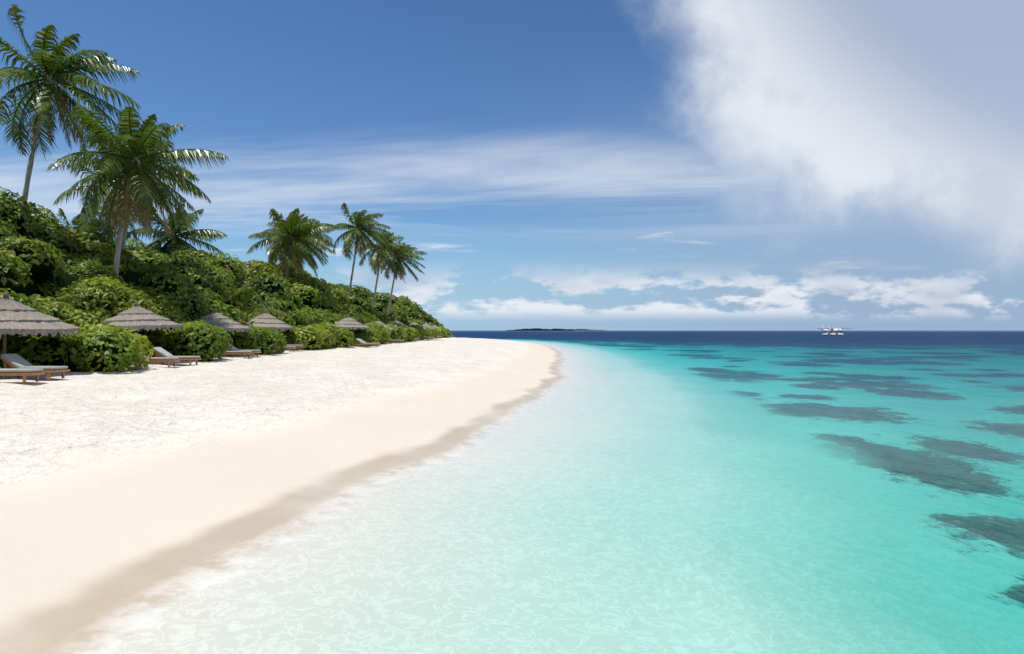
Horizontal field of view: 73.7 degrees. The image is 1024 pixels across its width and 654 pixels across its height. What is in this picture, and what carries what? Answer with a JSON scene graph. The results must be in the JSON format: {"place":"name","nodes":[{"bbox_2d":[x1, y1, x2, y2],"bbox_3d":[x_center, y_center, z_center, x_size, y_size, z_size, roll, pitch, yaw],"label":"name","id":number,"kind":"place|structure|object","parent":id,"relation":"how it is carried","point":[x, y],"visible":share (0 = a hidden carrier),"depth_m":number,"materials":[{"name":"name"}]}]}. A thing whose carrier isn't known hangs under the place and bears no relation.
{"place":"outdoors","nodes":[
{"label":"outdoors","id":0,"kind":"place"},
{"bbox_2d":[0,337,567,653],"bbox_3d":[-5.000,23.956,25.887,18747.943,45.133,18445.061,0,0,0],"label":"ground","id":1,"kind":"structure","parent":0,"point":[125,494],"depth_m":11.73,"materials":[{"name":"beige sand"}]},
{"bbox_2d":[0,368,45,382],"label":"lounger","id":2,"kind":"object","parent":1,"relation":"on","point":[24,373],"visible":1,"depth_m":20.11,"materials":[{"name":"brown wood"}]},
{"bbox_2d":[0,353,69,379],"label":"lounger","id":3,"kind":"object","parent":1,"relation":"on","point":[14,361],"visible":0.73,"depth_m":21.80,"materials":[{"name":"grey fabric"}]},
{"bbox_2d":[0,291,81,368],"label":"umbrella","id":4,"kind":"object","parent":1,"relation":"on","point":[16,317],"visible":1,"depth_m":22.90,"materials":[{"name":"grey wood"}]},
{"bbox_2d":[0,4,140,219],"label":"palm","id":5,"kind":"object","parent":1,"relation":"on","point":[53,75],"visible":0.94,"depth_m":39.87,"materials":[{"name":"green plant"}]},
{"bbox_2d":[58,208,133,252],"bbox_3d":[-36.136,-4.085,57.751,7.913,11.816,7.539,0,0,0],"label":"palm","id":6,"kind":"object","parent":1,"relation":"on","point":[62,214],"visible":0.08,"depth_m":57.46,"materials":[{"name":"green plant"}]},
{"bbox_2d":[53,145,174,242],"bbox_3d":[-32.021,-6.293,55.122,8.211,16.261,7.880,0,0,0],"label":"palm","id":7,"kind":"object","parent":1,"relation":"on","point":[80,219],"visible":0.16,"depth_m":54.01,"materials":[{"name":"green plant"}]},
{"bbox_2d":[66,129,199,249],"bbox_3d":[-25.782,-5.969,47.475,8.246,15.563,8.270,0,0,18],"label":"palm","id":8,"kind":"object","parent":1,"relation":"on","point":[87,179],"visible":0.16,"depth_m":46.82,"materials":[{"name":"green plant"}]},
{"bbox_2d":[47,105,228,278],"bbox_3d":[-21.195,-5.485,39.262,8.512,14.600,8.820,0,0,0],"label":"palm","id":9,"kind":"object","parent":1,"relation":"on","point":[143,142],"visible":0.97,"depth_m":38.50,"materials":[{"name":"green plant"}]},
{"bbox_2d":[102,301,182,343],"bbox_3d":[-17.557,0.374,32.001,3.959,3.220,3.948,-2,0,-29],"label":"umbrella","id":10,"kind":"object","parent":1,"relation":"on","point":[136,317],"visible":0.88,"depth_m":31.11,"materials":[{"name":"grey wood"}]},
{"bbox_2d":[129,355,179,366],"bbox_3d":[-15.201,1.292,28.847,2.000,0.801,0.670,0,0,-6],"label":"lounger","id":11,"kind":"object","parent":1,"relation":"on","point":[164,359],"visible":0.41,"depth_m":28.62,"materials":[{"name":"brown wood"}]},
{"bbox_2d":[126,203,227,256],"bbox_3d":[-30.013,-4.578,59.962,8.540,12.921,8.374,0,0,0],"label":"palm","id":12,"kind":"object","parent":1,"relation":"on","point":[174,241],"visible":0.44,"depth_m":59.76,"materials":[{"name":"green plant"}]},
{"bbox_2d":[154,347,201,364],"bbox_3d":[-15.018,1.299,30.538,2.000,0.801,0.670,0,0,1],"label":"lounger","id":13,"kind":"object","parent":1,"relation":"on","point":[160,352],"visible":0.6,"depth_m":30.28,"materials":[{"name":"white fabric"}]},
{"bbox_2d":[0,202,443,371],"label":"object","id":14,"kind":"object","parent":1,"relation":"on","point":[40,271],"visible":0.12,"depth_m":34.73,"materials":[{"name":"green plant"}]},
{"bbox_2d":[262,262,443,326],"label":"bushes","id":15,"kind":"object","parent":14,"relation":"on","point":[384,317],"visible":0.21,"depth_m":115.92,"materials":[{"name":"green plant"}]},
{"bbox_2d":[192,308,251,332],"bbox_3d":[-17.476,0.432,40.203,4.026,3.084,4.069,1,0,-11],"label":"umbrella","id":16,"kind":"object","parent":1,"relation":"on","point":[221,321],"visible":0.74,"depth_m":39.45,"materials":[{"name":"grey plant"}]},
{"bbox_2d":[6,320,450,372],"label":"bushes","id":17,"kind":"object","parent":1,"relation":"on","point":[89,332],"visible":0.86,"depth_m":33.63,"materials":[{"name":"green plant"}]},
{"bbox_2d":[215,351,252,358],"bbox_3d":[-15.194,1.305,37.078,2.000,0.801,0.670,0,0,-1],"label":"lounger","id":18,"kind":"object","parent":1,"relation":"on","point":[244,353],"visible":0.56,"depth_m":36.80,"materials":[{"name":"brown wood"}]},
{"bbox_2d":[225,343,261,356],"bbox_3d":[-15.355,1.296,38.797,2.000,0.801,0.670,0,0,-1],"label":"lounger","id":19,"kind":"object","parent":1,"relation":"on","point":[233,348],"visible":0.52,"depth_m":38.54,"materials":[{"name":"white fabric"}]},
{"bbox_2d":[234,281,289,317],"bbox_3d":[-22.095,-0.431,55.392,7.731,6.785,6.398,0,0,-17],"label":"young palm","id":20,"kind":"object","parent":1,"relation":"on","point":[243,293],"visible":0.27,"depth_m":55.11,"materials":[{"name":"green plant"}]},
{"bbox_2d":[246,309,293,331],"bbox_3d":[-18.233,0.354,50.466,4.005,3.329,4.028,3,1,-4],"label":"umbrella","id":21,"kind":"object","parent":1,"relation":"on","point":[265,320],"visible":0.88,"depth_m":49.53,"materials":[{"name":"grey plant"}]},
{"bbox_2d":[246,211,330,278],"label":"palm","id":22,"kind":"object","parent":1,"relation":"on","point":[292,230],"visible":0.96,"depth_m":69.19,"materials":[{"name":"green plant"}]},
{"bbox_2d":[284,346,295,351],"bbox_3d":[-16.034,1.335,47.289,2.000,0.801,0.670,0,0,2],"label":"lounger","id":23,"kind":"object","parent":1,"relation":"on","point":[291,347],"visible":0.34,"depth_m":46.98,"materials":[{"name":"brown wood"}]},
{"bbox_2d":[284,345,303,349],"bbox_3d":[-16.002,1.267,48.870,2.000,0.801,0.670,0,0,-1],"label":"lounger","id":24,"kind":"object","parent":1,"relation":"on","point":[298,346],"visible":0.39,"depth_m":48.58,"materials":[{"name":"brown wood"}]},
{"bbox_2d":[257,208,335,273],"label":"palm","id":25,"kind":"object","parent":1,"relation":"on","point":[295,211],"visible":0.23,"depth_m":76.26,"materials":[{"name":"green plant"}]},
{"bbox_2d":[263,213,335,269],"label":"palm","id":26,"kind":"object","parent":1,"relation":"on","point":[326,248],"visible":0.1,"depth_m":85.46,"materials":[{"name":"green plant"}]},
{"bbox_2d":[334,314,369,335],"bbox_3d":[-15.393,0.449,64.020,4.102,3.289,4.080,0,-2,29],"label":"umbrella","id":27,"kind":"object","parent":1,"relation":"on","point":[347,322],"visible":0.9,"depth_m":63.02,"materials":[{"name":"grey plant"}]},
{"bbox_2d":[328,203,391,295],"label":"palm","id":28,"kind":"object","parent":1,"relation":"on","point":[361,225],"visible":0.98,"depth_m":89.28,"materials":[{"name":"green plant"}]},
{"bbox_2d":[355,338,378,347],"bbox_3d":[-12.952,1.426,60.893,2.000,0.801,0.670,0,0,4],"label":"lounger","id":29,"kind":"object","parent":1,"relation":"on","point":[362,342],"visible":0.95,"depth_m":60.61,"materials":[{"name":"white fabric"}]},
{"bbox_2d":[357,228,409,310],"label":"palm","id":30,"kind":"object","parent":1,"relation":"on","point":[375,263],"visible":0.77,"depth_m":99.60,"materials":[{"name":"green plant"}]},
{"bbox_2d":[375,318,394,331],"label":"umbrella","id":31,"kind":"object","parent":1,"relation":"on","point":[389,327],"visible":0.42,"depth_m":79.62,"materials":[{"name":"grey plant"}]},
{"bbox_2d":[374,241,426,314],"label":"palm","id":32,"kind":"object","parent":1,"relation":"on","point":[401,272],"visible":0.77,"depth_m":104.42,"materials":[{"name":"green plant"}]},
{"bbox_2d":[391,319,409,327],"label":"umbrella","id":33,"kind":"object","parent":1,"relation":"on","point":[396,322],"visible":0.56,"depth_m":94.50,"materials":[{"name":"grey plant"}]},
{"bbox_2d":[423,323,436,329],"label":"umbrella","id":34,"kind":"object","parent":1,"relation":"on","point":[426,325],"visible":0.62,"depth_m":129.29,"materials":[{"name":"grey plant"}]},
{"bbox_2d":[0,0,1023,329],"label":"sky","id":35,"kind":"structure","parent":0,"point":[553,164],"materials":[{"name":"blue"}]},
{"bbox_2d":[506,328,572,330],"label":"island","id":36,"kind":"structure","parent":0,"point":[535,329],"depth_m":2999.96,"materials":[{"name":"green plant"}]},
{"bbox_2d":[78,330,1023,653],"bbox_3d":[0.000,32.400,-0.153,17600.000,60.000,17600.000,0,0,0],"label":"water","id":37,"kind":"structure","parent":0,"point":[726,492],"depth_m":8.43,"materials":[{"name":"teal liquid"}]},
{"bbox_2d":[815,324,851,334],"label":"seaplane","id":38,"kind":"object","parent":37,"relation":"on","point":[833,330],"visible":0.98,"depth_m":347.84,"materials":[{"name":"white metal"}]},
{"bbox_2d":[568,329,605,330],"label":"island","id":39,"kind":"structure","parent":0,"point":[585,330],"depth_m":5199.93,"materials":[{"name":"blue"}]},
{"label":"tree trunks","id":40,"kind":"object","parent":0,"visible":0},
{"bbox_2d":[0,186,367,368],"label":"bushes","id":41,"kind":"object","parent":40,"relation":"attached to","point":[64,303],"visible":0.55,"depth_m":40.55,"materials":[{"name":"green plant"}]}
]}

